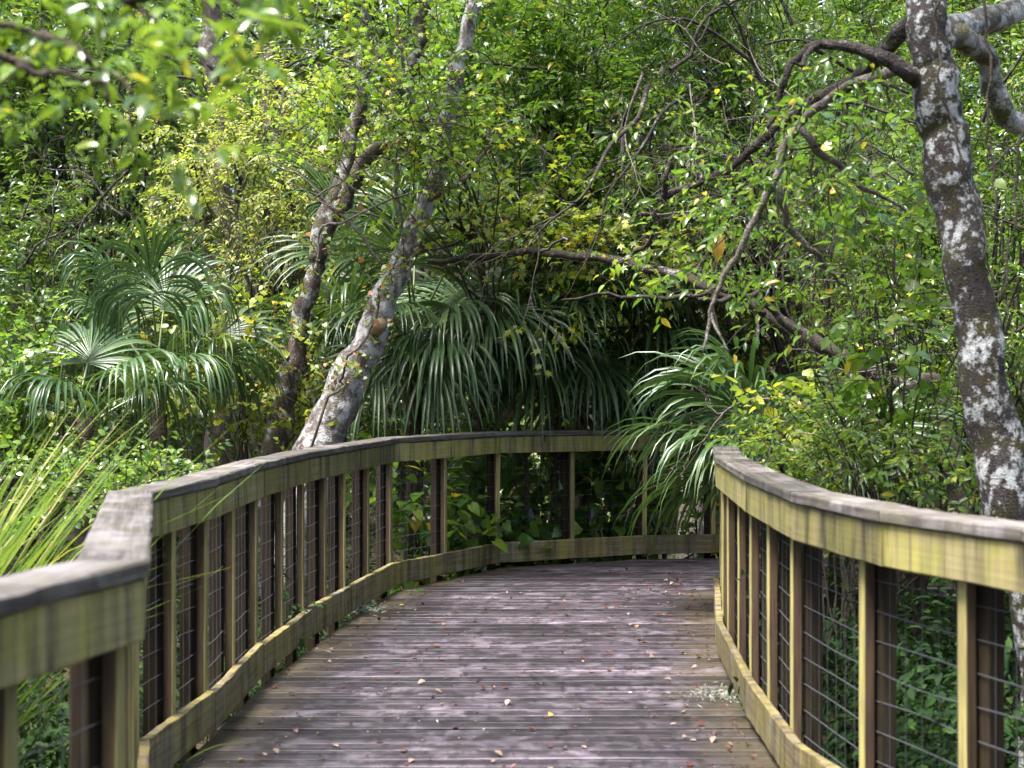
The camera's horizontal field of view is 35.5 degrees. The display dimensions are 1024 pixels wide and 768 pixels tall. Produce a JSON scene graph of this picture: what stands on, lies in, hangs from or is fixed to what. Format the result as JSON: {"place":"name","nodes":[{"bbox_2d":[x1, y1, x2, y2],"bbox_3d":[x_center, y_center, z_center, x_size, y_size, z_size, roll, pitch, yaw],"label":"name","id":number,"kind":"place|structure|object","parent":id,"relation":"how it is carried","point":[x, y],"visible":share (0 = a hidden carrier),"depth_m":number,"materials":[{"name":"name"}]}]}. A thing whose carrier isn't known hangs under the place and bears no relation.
{"place":"outdoors","nodes":[
{"label":"outdoors","id":0,"kind":"place"},
{"bbox_2d":[91,60,131,249],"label":"hanging twig","id":1,"kind":"object","parent":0,"point":[128,108],"visible":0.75,"depth_m":9.50,"materials":[{"name":"brown wood"}]},
{"bbox_2d":[22,405,1020,767],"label":"ground","id":2,"kind":"structure","parent":0,"point":[348,553],"depth_m":21.44,"materials":[{"name":"green plant"}]},
{"bbox_2d":[0,288,104,576],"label":"shrub","id":3,"kind":"object","parent":2,"relation":"on","point":[36,346],"visible":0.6,"depth_m":11.72,"materials":[{"name":"green plant"}]},
{"bbox_2d":[14,7,118,380],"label":"broadleaf tree","id":4,"kind":"object","parent":2,"relation":"on","point":[51,168],"depth_m":27.11,"materials":[{"name":"green plant"}]},
{"bbox_2d":[18,128,149,512],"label":"broadleaf tree","id":5,"kind":"object","parent":2,"relation":"on","point":[62,479],"depth_m":29.41,"materials":[{"name":"green plant"}]},
{"bbox_2d":[1,514,179,767],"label":"plant","id":6,"kind":"object","parent":2,"relation":"on","point":[53,737],"visible":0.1,"depth_m":8.34,"materials":[{"name":"green plant"}]},
{"bbox_2d":[0,418,230,663],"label":"shrub","id":7,"kind":"object","parent":2,"relation":"on","point":[130,477],"visible":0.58,"depth_m":9.31,"materials":[{"name":"green plant"}]},
{"bbox_2d":[0,318,234,559],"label":"fan palm","id":8,"kind":"object","parent":2,"relation":"on","point":[157,389],"visible":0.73,"depth_m":11.75,"materials":[{"name":"green plant"}]},
{"bbox_2d":[0,0,255,575],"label":"broadleaf tree","id":9,"kind":"object","parent":2,"relation":"on","point":[35,159],"visible":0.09,"depth_m":17.55,"materials":[{"name":"green plant"}]},
{"bbox_2d":[18,649,237,767],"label":"plant","id":10,"kind":"object","parent":2,"relation":"on","point":[46,739],"visible":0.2,"depth_m":7.24,"materials":[{"name":"green plant"}]},
{"bbox_2d":[0,143,258,566],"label":"shrub","id":11,"kind":"object","parent":2,"relation":"on","point":[8,275],"visible":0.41,"depth_m":15.49,"materials":[{"name":"green plant"}]},
{"bbox_2d":[1,0,260,509],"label":"broadleaf tree","id":12,"kind":"object","parent":2,"relation":"on","point":[118,151],"visible":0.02,"depth_m":24.84,"materials":[{"name":"green plant"}]},
{"bbox_2d":[2,0,263,553],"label":"broadleaf tree","id":13,"kind":"object","parent":2,"relation":"on","point":[241,215],"visible":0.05,"depth_m":22.24,"materials":[{"name":"green plant"}]},
{"bbox_2d":[0,348,268,767],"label":"strap plant","id":14,"kind":"object","parent":2,"relation":"on","point":[4,561],"visible":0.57,"depth_m":6.17,"materials":[{"name":"green plant"}]},
{"bbox_2d":[0,0,314,218],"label":"overhanging tree","id":15,"kind":"object","parent":2,"relation":"on","point":[71,14],"visible":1,"depth_m":3.11,"materials":[{"name":"green plant"}]},
{"bbox_2d":[36,216,290,551],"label":"fan palm","id":16,"kind":"object","parent":2,"relation":"on","point":[100,308],"visible":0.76,"depth_m":12.59,"materials":[{"name":"green plant"}]},
{"bbox_2d":[0,0,349,487],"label":"broadleaf tree","id":17,"kind":"object","parent":2,"relation":"on","point":[25,14],"visible":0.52,"depth_m":17.58,"materials":[{"name":"green plant"}]},
{"bbox_2d":[36,116,316,476],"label":"broadleaf tree","id":18,"kind":"object","parent":2,"relation":"on","point":[256,454],"depth_m":26.74,"materials":[{"name":"green plant"}]},
{"bbox_2d":[30,564,328,767],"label":"plant","id":19,"kind":"object","parent":2,"relation":"on","point":[301,642],"visible":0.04,"depth_m":9.17,"materials":[{"name":"green plant"}]},
{"bbox_2d":[126,0,242,606],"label":"bare tree","id":20,"kind":"object","parent":2,"relation":"on","point":[207,42],"visible":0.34,"depth_m":17.09,"materials":[{"name":"grey plant"}]},
{"bbox_2d":[84,132,299,480],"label":"broadleaf tree","id":21,"kind":"object","parent":2,"relation":"on","point":[180,250],"depth_m":31.07,"materials":[{"name":"green plant"}]},
{"bbox_2d":[29,2,404,527],"bbox_3d":[-3.941,-1.546,21.412,5.374,7.853,6.460,0,0,0],"label":"broadleaf tree","id":22,"kind":"object","parent":2,"relation":"on","point":[193,454],"visible":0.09,"depth_m":20.69,"materials":[{"name":"green plant"}]},
{"bbox_2d":[126,256,368,570],"bbox_3d":[-2.208,0.642,13.345,2.173,3.474,1.919,0,0,0],"label":"shrub","id":23,"kind":"object","parent":2,"relation":"on","point":[302,385],"visible":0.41,"depth_m":13.06,"materials":[{"name":"green plant"}]},
{"bbox_2d":[70,36,425,458],"bbox_3d":[-2.481,-0.504,15.187,3.503,5.764,2.596,0,0,0],"label":"shrub","id":24,"kind":"object","parent":2,"relation":"on","point":[266,197],"visible":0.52,"depth_m":15.09,"materials":[{"name":"green plant"}]},
{"bbox_2d":[149,21,390,428],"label":"broadleaf tree","id":25,"kind":"object","parent":2,"relation":"on","point":[254,98],"visible":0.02,"depth_m":32.23,"materials":[{"name":"green plant"}]},
{"bbox_2d":[206,0,337,383],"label":"bare tree","id":26,"kind":"object","parent":2,"relation":"on","point":[266,107],"visible":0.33,"depth_m":16.93,"materials":[{"name":"grey plant"}]},
{"bbox_2d":[177,525,423,692],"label":"plant","id":27,"kind":"object","parent":2,"relation":"on","point":[298,652],"visible":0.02,"depth_m":11.69,"materials":[{"name":"green plant"}]},
{"bbox_2d":[230,190,375,482],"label":"broadleaf tree","id":28,"kind":"object","parent":2,"relation":"on","point":[313,354],"depth_m":29.79,"materials":[{"name":"green plant"}]},
{"bbox_2d":[169,167,439,610],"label":"fan palm","id":29,"kind":"object","parent":2,"relation":"on","point":[217,235],"visible":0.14,"depth_m":16.06,"materials":[{"name":"green plant"}]},
{"bbox_2d":[119,0,513,501],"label":"broadleaf tree","id":30,"kind":"object","parent":2,"relation":"on","point":[278,42],"visible":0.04,"depth_m":23.21,"materials":[{"name":"green plant"}]},
{"bbox_2d":[180,48,542,530],"bbox_3d":[-2.718,-1.446,25.453,5.153,8.475,5.544,0,0,42],"label":"broadleaf tree","id":31,"kind":"object","parent":2,"relation":"on","point":[369,426],"visible":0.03,"depth_m":25.80,"materials":[{"name":"green plant"}]},
{"bbox_2d":[219,0,521,603],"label":"leaning tree","id":32,"kind":"object","parent":2,"relation":"on","point":[343,405],"visible":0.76,"depth_m":12.55,"materials":[{"name":"grey plant"}]},
{"bbox_2d":[40,180,60,310],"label":"hanging twig","id":33,"kind":"object","parent":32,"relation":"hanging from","point":[55,191],"visible":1,"depth_m":10.50,"materials":[{"name":"brown wood"}]},
{"bbox_2d":[104,150,136,259],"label":"hanging twig","id":34,"kind":"object","parent":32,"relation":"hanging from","point":[115,198],"visible":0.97,"depth_m":11.50,"materials":[{"name":"brown wood"}]},
{"bbox_2d":[246,111,476,492],"bbox_3d":[-1.151,-0.626,12.364,1.791,3.044,0.890,0,0,0],"label":"creeper","id":35,"kind":"object","parent":32,"relation":"attached to","point":[344,361],"visible":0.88,"depth_m":12.38,"materials":[{"name":"green plant"}]},
{"bbox_2d":[251,68,545,507],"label":"broadleaf tree","id":36,"kind":"object","parent":2,"relation":"on","point":[397,430],"visible":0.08,"depth_m":27.85,"materials":[{"name":"green plant"}]},
{"bbox_2d":[235,94,615,586],"bbox_3d":[-0.782,-0.133,14.130,3.503,5.018,2.938,0,0,0],"label":"fan palm","id":37,"kind":"object","parent":2,"relation":"on","point":[419,396],"visible":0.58,"depth_m":13.40,"materials":[{"name":"green plant"}]},
{"bbox_2d":[346,432,524,594],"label":"broadleaf plant","id":38,"kind":"object","parent":2,"relation":"on","point":[477,512],"visible":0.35,"depth_m":13.26,"materials":[{"name":"green plant"}]},
{"bbox_2d":[246,0,627,532],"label":"sapling","id":39,"kind":"object","parent":2,"relation":"on","point":[414,110],"visible":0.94,"depth_m":12.08,"materials":[{"name":"green plant"}]},
{"bbox_2d":[238,0,680,512],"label":"broadleaf tree","id":40,"kind":"object","parent":2,"relation":"on","point":[412,87],"visible":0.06,"depth_m":22.67,"materials":[{"name":"green plant"}]},
{"bbox_2d":[302,54,636,488],"bbox_3d":[-0.624,-1.840,30.236,6.944,8.442,5.778,0,0,18],"label":"broadleaf tree","id":41,"kind":"object","parent":2,"relation":"on","point":[432,272],"depth_m":29.66,"materials":[{"name":"green plant"}]},
{"bbox_2d":[340,305,627,573],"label":"fan palm","id":42,"kind":"object","parent":2,"relation":"on","point":[479,428],"visible":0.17,"depth_m":13.99,"materials":[{"name":"green plant"}]},
{"bbox_2d":[398,408,581,576],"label":"broadleaf plant","id":43,"kind":"object","parent":2,"relation":"on","point":[524,539],"visible":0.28,"depth_m":13.82,"materials":[{"name":"green plant"}]},
{"bbox_2d":[322,1,666,506],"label":"broadleaf tree","id":44,"kind":"object","parent":2,"relation":"on","point":[503,418],"visible":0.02,"depth_m":25.14,"materials":[{"name":"green plant"}]},
{"bbox_2d":[3,0,1023,495],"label":"woods","id":45,"kind":"object","parent":2,"relation":"on","point":[381,38],"visible":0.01,"depth_m":35.87,"materials":[{"name":"green plant"}]},
{"bbox_2d":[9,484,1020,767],"bbox_3d":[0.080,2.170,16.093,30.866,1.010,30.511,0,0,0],"label":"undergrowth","id":46,"kind":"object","parent":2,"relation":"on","point":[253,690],"visible":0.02,"depth_m":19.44,"materials":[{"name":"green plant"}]},
{"bbox_2d":[176,742,247,767],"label":"grass tuft","id":47,"kind":"object","parent":46,"relation":"on","point":[207,749],"visible":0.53,"depth_m":6.30,"materials":[{"name":"green plant"}]},
{"bbox_2d":[454,453,590,565],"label":"broadleaf plant","id":48,"kind":"object","parent":2,"relation":"on","point":[543,534],"visible":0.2,"depth_m":14.27,"materials":[{"name":"green plant"}]},
{"bbox_2d":[447,267,615,563],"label":"sapling","id":49,"kind":"object","parent":2,"relation":"on","point":[542,454],"visible":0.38,"depth_m":13.88,"materials":[{"name":"green plant"}]},
{"bbox_2d":[334,0,735,560],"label":"broadleaf tree","id":50,"kind":"object","parent":2,"relation":"on","point":[502,74],"visible":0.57,"depth_m":13.90,"materials":[{"name":"green plant"}]},
{"bbox_2d":[457,139,635,492],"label":"broadleaf tree","id":51,"kind":"object","parent":2,"relation":"on","point":[540,412],"depth_m":32.63,"materials":[{"name":"green plant"}]},
{"bbox_2d":[439,23,676,435],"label":"broadleaf tree","id":52,"kind":"object","parent":2,"relation":"on","point":[595,148],"visible":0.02,"depth_m":27.80,"materials":[{"name":"green plant"}]},
{"bbox_2d":[404,12,720,537],"bbox_3d":[1.011,-1.099,22.502,5.040,7.705,4.684,0,0,-38],"label":"broadleaf tree","id":53,"kind":"object","parent":2,"relation":"on","point":[537,418],"visible":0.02,"depth_m":21.88,"materials":[{"name":"green plant"}]},
{"bbox_2d":[412,141,714,524],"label":"sapling","id":54,"kind":"object","parent":2,"relation":"on","point":[533,207],"visible":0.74,"depth_m":12.93,"materials":[{"name":"green plant"}]},
{"bbox_2d":[391,151,737,563],"bbox_3d":[0.365,0.144,14.490,3.344,4.466,3.124,0,0,32],"label":"fan palm","id":55,"kind":"object","parent":2,"relation":"on","point":[582,359],"visible":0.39,"depth_m":13.77,"materials":[{"name":"green plant"}]},
{"bbox_2d":[526,416,671,562],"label":"broadleaf plant","id":56,"kind":"object","parent":2,"relation":"on","point":[623,488],"visible":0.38,"depth_m":14.43,"materials":[{"name":"green plant"}]},
{"bbox_2d":[472,240,778,559],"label":"fan palm","id":57,"kind":"object","parent":2,"relation":"on","point":[672,332],"visible":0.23,"depth_m":14.18,"materials":[{"name":"green plant"}]},
{"bbox_2d":[530,95,743,462],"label":"broadleaf tree","id":58,"kind":"object","parent":2,"relation":"on","point":[665,224],"depth_m":29.09,"materials":[{"name":"green plant"}]},
{"bbox_2d":[515,202,784,558],"bbox_3d":[1.249,0.364,14.476,2.662,4.032,3.113,0,0,0],"label":"shrub","id":59,"kind":"object","parent":2,"relation":"on","point":[594,282],"visible":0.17,"depth_m":14.09,"materials":[{"name":"green plant"}]},
{"bbox_2d":[584,118,737,507],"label":"broadleaf tree","id":60,"kind":"object","parent":2,"relation":"on","point":[669,490],"depth_m":30.86,"materials":[{"name":"green plant"}]},
{"bbox_2d":[604,411,718,558],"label":"broadleaf plant","id":61,"kind":"object","parent":2,"relation":"on","point":[670,516],"visible":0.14,"depth_m":14.46,"materials":[{"name":"green plant"}]},
{"bbox_2d":[479,0,920,534],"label":"broadleaf tree","id":62,"kind":"object","parent":2,"relation":"on","point":[641,136],"visible":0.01,"depth_m":24.21,"materials":[{"name":"green plant"}]},
{"bbox_2d":[653,0,755,558],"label":"bare tree","id":63,"kind":"object","parent":2,"relation":"on","point":[683,555],"visible":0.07,"depth_m":17.86,"materials":[{"name":"grey plant"}]},
{"bbox_2d":[427,178,1023,595],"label":"fallen tree","id":64,"kind":"object","parent":2,"relation":"on","point":[782,323],"visible":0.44,"depth_m":11.27,"materials":[{"name":"green plant"}]},
{"bbox_2d":[442,0,1023,478],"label":"broadleaf tree","id":65,"kind":"object","parent":2,"relation":"on","point":[726,32],"visible":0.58,"depth_m":13.40,"materials":[{"name":"green plant"}]},
{"bbox_2d":[596,195,903,557],"bbox_3d":[2.284,0.243,15.382,3.224,4.286,2.663,0,0,33],"label":"shrub","id":66,"kind":"object","parent":2,"relation":"on","point":[748,321],"visible":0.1,"depth_m":14.99,"materials":[{"name":"green plant"}]},
{"bbox_2d":[596,0,932,477],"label":"broadleaf tree","id":67,"kind":"object","parent":2,"relation":"on","point":[732,237],"visible":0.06,"depth_m":22.48,"materials":[{"name":"green plant"}]},
{"bbox_2d":[693,369,837,693],"bbox_3d":[1.594,1.143,9.720,0.783,2.471,0.974,0,0,30],"label":"shrub","id":68,"kind":"object","parent":2,"relation":"on","point":[803,387],"visible":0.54,"depth_m":9.59,"materials":[{"name":"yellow plant"}]},
{"bbox_2d":[601,327,969,735],"bbox_3d":[1.888,0.999,10.858,2.525,2.764,1.903,0,0,-21],"label":"fan palm","id":69,"kind":"object","parent":2,"relation":"on","point":[697,474],"visible":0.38,"depth_m":10.67,"materials":[{"name":"green plant"}]},
{"bbox_2d":[665,68,905,319],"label":"broadleaf tree","id":70,"kind":"object","parent":2,"relation":"on","point":[788,169],"visible":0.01,"depth_m":31.09,"materials":[{"name":"green plant"}]},
{"bbox_2d":[587,0,1023,767],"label":"mossy tree","id":71,"kind":"object","parent":2,"relation":"on","point":[995,432],"visible":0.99,"depth_m":7.25,"materials":[{"name":"green plant"}]},
{"bbox_2d":[712,234,724,261],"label":"golden leaf","id":72,"kind":"object","parent":71,"relation":"hanging from","point":[718,250],"visible":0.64,"depth_m":8.29,"materials":[{"name":"yellow plant"}]},
{"bbox_2d":[933,0,1003,333],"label":"hanging vine","id":73,"kind":"object","parent":71,"relation":"hanging from","point":[941,88],"visible":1,"depth_m":6.75,"materials":[{"name":"brown plant"}]},
{"bbox_2d":[982,0,1007,299],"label":"hanging vine","id":74,"kind":"object","parent":71,"relation":"hanging from","point":[988,89],"visible":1,"depth_m":6.85,"materials":[{"name":"brown plant"}]},
{"bbox_2d":[1001,127,1023,337],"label":"hanging vine","id":75,"kind":"object","parent":71,"relation":"hanging from","point":[1016,182],"visible":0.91,"depth_m":6.95,"materials":[{"name":"brown plant"}]},
{"bbox_2d":[679,104,1010,495],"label":"broadleaf tree","id":76,"kind":"object","parent":2,"relation":"on","point":[873,175],"visible":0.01,"depth_m":25.11,"materials":[{"name":"green plant"}]},
{"bbox_2d":[706,58,1002,486],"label":"broadleaf tree","id":77,"kind":"object","parent":2,"relation":"on","point":[720,96],"depth_m":26.93,"materials":[{"name":"green plant"}]},
{"bbox_2d":[705,346,1023,758],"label":"shrub","id":78,"kind":"object","parent":2,"relation":"on","point":[915,455],"visible":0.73,"depth_m":8.43,"materials":[{"name":"green plant"}]},
{"bbox_2d":[710,19,1021,504],"bbox_3d":[6.449,-2.416,29.988,6.132,9.585,6.121,0,0,26],"label":"broadleaf tree","id":79,"kind":"object","parent":2,"relation":"on","point":[855,89],"visible":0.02,"depth_m":30.23,"materials":[{"name":"green plant"}]},
{"bbox_2d":[728,569,1021,767],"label":"plant","id":80,"kind":"object","parent":2,"relation":"on","point":[900,672],"visible":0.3,"depth_m":7.40,"materials":[{"name":"green plant"}]},
{"bbox_2d":[751,86,1006,762],"bbox_3d":[1.943,0.359,8.472,1.399,4.037,1.355,0,0,34],"label":"climbing vine","id":81,"kind":"object","parent":2,"relation":"on","point":[855,363],"visible":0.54,"depth_m":8.59,"materials":[{"name":"green plant"}]},
{"bbox_2d":[745,187,1023,673],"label":"shrub","id":82,"kind":"object","parent":2,"relation":"on","point":[944,366],"visible":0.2,"depth_m":12.12,"materials":[{"name":"green plant"}]},
{"bbox_2d":[762,0,1023,486],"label":"broadleaf tree","id":83,"kind":"object","parent":2,"relation":"on","point":[972,80],"visible":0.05,"depth_m":21.02,"materials":[{"name":"green plant"}]},
{"bbox_2d":[778,554,1019,754],"bbox_3d":[2.374,1.613,9.797,1.672,1.691,2.010,0,0,20],"label":"plant","id":84,"kind":"object","parent":2,"relation":"on","point":[899,625],"visible":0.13,"depth_m":9.74,"materials":[{"name":"green plant"}]},
{"bbox_2d":[776,0,1023,681],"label":"broadleaf tree","id":85,"kind":"object","parent":2,"relation":"on","point":[1007,198],"visible":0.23,"depth_m":12.24,"materials":[{"name":"green plant"}]},
{"bbox_2d":[802,637,1023,767],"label":"plant","id":86,"kind":"object","parent":2,"relation":"on","point":[915,759],"visible":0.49,"depth_m":6.37,"materials":[{"name":"green plant"}]},
{"bbox_2d":[898,664,957,737],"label":"plant","id":87,"kind":"object","parent":2,"relation":"on","point":[921,681],"visible":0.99,"depth_m":4.94,"materials":[{"name":"green plant"}]},
{"bbox_2d":[880,61,1023,480],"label":"broadleaf tree","id":88,"kind":"object","parent":2,"relation":"on","point":[1020,415],"visible":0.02,"depth_m":23.68,"materials":[{"name":"green plant"}]},
{"bbox_2d":[893,0,1023,411],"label":"broadleaf tree","id":89,"kind":"object","parent":2,"relation":"on","point":[990,235],"visible":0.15,"depth_m":18.25,"materials":[{"name":"green plant"}]},
{"bbox_2d":[897,580,1020,767],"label":"plant","id":90,"kind":"object","parent":2,"relation":"on","point":[1008,626],"visible":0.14,"depth_m":8.81,"materials":[{"name":"green plant"}]},
{"bbox_2d":[904,160,1023,510],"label":"broadleaf tree","id":91,"kind":"object","parent":2,"relation":"on","point":[1002,311],"visible":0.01,"depth_m":28.05,"materials":[{"name":"green plant"}]},
{"bbox_2d":[951,632,1017,767],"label":"plant","id":92,"kind":"object","parent":2,"relation":"on","point":[1006,691],"visible":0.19,"depth_m":7.48,"materials":[{"name":"green plant"}]},
{"bbox_2d":[50,0,1022,347],"label":"sky","id":93,"kind":"structure","parent":0,"point":[632,0],"materials":[{"name":"white"}]},
{"bbox_2d":[759,594,1011,633],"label":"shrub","id":94,"kind":"object","parent":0,"point":[955,605],"depth_m":11.78,"materials":[{"name":"green plant"}]},
{"bbox_2d":[181,558,1007,767],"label":"boardwalk deck","id":95,"kind":"structure","parent":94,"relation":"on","point":[440,744],"depth_m":8.12,"materials":[{"name":"grey wood"}]},
{"bbox_2d":[355,601,403,614],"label":"lichen tuft","id":96,"kind":"object","parent":95,"relation":"on","point":[367,610],"visible":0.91,"depth_m":10.69,"materials":[{"name":"grey plant"}]},
{"bbox_2d":[196,571,763,767],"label":"leaf litter","id":97,"kind":"object","parent":95,"relation":"on","point":[504,666],"visible":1,"depth_m":8.27,"materials":[{"name":"brown plant"}]},
{"bbox_2d":[0,429,1023,767],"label":"railing","id":98,"kind":"object","parent":95,"relation":"on","point":[88,611],"visible":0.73,"depth_m":7.49,"materials":[{"name":"brown wood"}]},
{"bbox_2d":[665,681,740,707],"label":"lichen tuft","id":99,"kind":"object","parent":95,"relation":"on","point":[714,690],"visible":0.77,"depth_m":7.77,"materials":[{"name":"grey plant"}]},
{"bbox_2d":[712,438,1023,767],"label":"railing","id":100,"kind":"object","parent":95,"relation":"on","point":[978,558],"visible":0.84,"depth_m":5.56,"materials":[{"name":"yellow wood"}]}
]}

